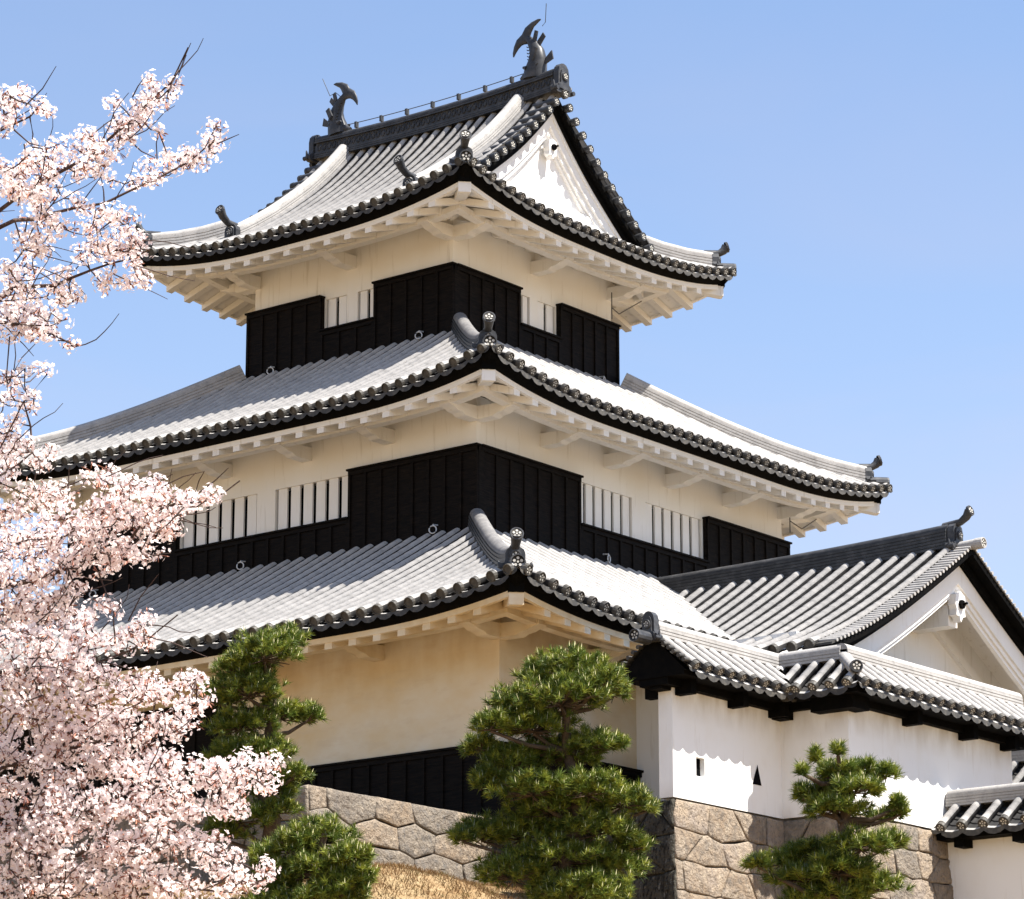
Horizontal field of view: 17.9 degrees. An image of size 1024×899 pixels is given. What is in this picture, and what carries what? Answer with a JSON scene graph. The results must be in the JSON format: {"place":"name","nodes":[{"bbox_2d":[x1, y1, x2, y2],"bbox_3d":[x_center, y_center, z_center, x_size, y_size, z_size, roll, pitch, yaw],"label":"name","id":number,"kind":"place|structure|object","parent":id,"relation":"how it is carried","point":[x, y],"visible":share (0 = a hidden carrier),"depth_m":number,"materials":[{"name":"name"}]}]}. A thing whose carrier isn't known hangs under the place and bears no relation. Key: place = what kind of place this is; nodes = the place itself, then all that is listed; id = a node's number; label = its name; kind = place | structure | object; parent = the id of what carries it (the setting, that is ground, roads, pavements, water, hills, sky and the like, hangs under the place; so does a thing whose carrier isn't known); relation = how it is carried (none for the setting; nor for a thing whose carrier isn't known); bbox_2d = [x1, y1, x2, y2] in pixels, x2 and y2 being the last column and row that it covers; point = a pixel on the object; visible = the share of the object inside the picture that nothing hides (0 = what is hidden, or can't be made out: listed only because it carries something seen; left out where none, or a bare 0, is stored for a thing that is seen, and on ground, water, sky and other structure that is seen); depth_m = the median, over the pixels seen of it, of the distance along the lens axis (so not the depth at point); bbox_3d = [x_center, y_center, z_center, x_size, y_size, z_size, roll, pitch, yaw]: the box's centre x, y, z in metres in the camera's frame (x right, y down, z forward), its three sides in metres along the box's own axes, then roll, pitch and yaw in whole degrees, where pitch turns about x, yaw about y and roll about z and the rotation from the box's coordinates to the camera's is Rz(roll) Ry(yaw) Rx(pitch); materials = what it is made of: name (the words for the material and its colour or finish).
{"place":"outdoors","nodes":[
{"label":"outdoors","id":0,"kind":"place"},
{"bbox_2d":[74,861,530,898],"bbox_3d":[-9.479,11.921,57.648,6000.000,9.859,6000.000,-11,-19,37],"label":"ground","id":1,"kind":"structure","parent":0,"point":[441,889],"depth_m":59.75,"materials":[{"name":"plant"}]},
{"bbox_2d":[0,38,290,898],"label":"cherry tree","id":2,"kind":"object","parent":1,"relation":"on","point":[152,512],"visible":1,"depth_m":17.98,"materials":[{"name":"pink plant"}]},
{"bbox_2d":[0,785,492,898],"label":"terrace wall","id":3,"kind":"structure","parent":1,"relation":"on","point":[406,833],"depth_m":62.31,"materials":[{"name":"stone"}]},
{"bbox_2d":[187,617,330,891],"bbox_3d":[-4.496,5.386,56.855,2.938,5.021,2.424,-11,-19,37],"label":"pine tree","id":4,"kind":"object","parent":1,"relation":"on","point":[249,664],"visible":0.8,"depth_m":56.72,"materials":[{"name":"green plant"}]},
{"bbox_2d":[240,809,383,898],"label":"pine tree","id":5,"kind":"object","parent":1,"relation":"on","point":[340,868],"visible":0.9,"depth_m":52.87,"materials":[{"name":"green plant"}]},
{"bbox_2d":[443,639,664,898],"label":"pine tree","id":6,"kind":"object","parent":1,"relation":"on","point":[585,803],"visible":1,"depth_m":53.68,"materials":[{"name":"green plant"}]},
{"bbox_2d":[492,799,953,898],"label":"stone wall","id":7,"kind":"structure","parent":1,"relation":"on","point":[698,851],"depth_m":62.96,"materials":[{"name":"grey stone"}]},
{"bbox_2d":[0,3,892,823],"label":"castle keep","id":8,"kind":"structure","parent":7,"relation":"on","point":[446,451],"depth_m":76.07,"materials":[{"name":"white paint"}]},
{"bbox_2d":[613,505,1023,800],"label":"connecting building","id":9,"kind":"structure","parent":7,"relation":"on","point":[937,598],"depth_m":71.22,"materials":[{"name":"white tile"}]},
{"bbox_2d":[618,611,1023,829],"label":"plaster wall","id":10,"kind":"structure","parent":7,"relation":"on","point":[741,726],"depth_m":64.62,"materials":[{"name":"white paint"}]},
{"bbox_2d":[737,738,916,898],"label":"pine tree","id":11,"kind":"object","parent":1,"relation":"on","point":[811,866],"visible":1,"depth_m":49.72,"materials":[{"name":"green plant"}]},
{"bbox_2d":[931,782,1023,898],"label":"plaster wall","id":12,"kind":"structure","parent":1,"relation":"on","point":[979,831],"depth_m":65.76,"materials":[{"name":"white paint"}]},
{"bbox_2d":[1011,750,1023,782],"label":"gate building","id":13,"kind":"structure","parent":1,"relation":"on","point":[1017,766],"depth_m":72.72,"materials":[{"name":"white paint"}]},
{"bbox_2d":[0,0,1023,616],"label":"sky","id":14,"kind":"structure","parent":0,"point":[858,164],"materials":[{"name":"blue"}]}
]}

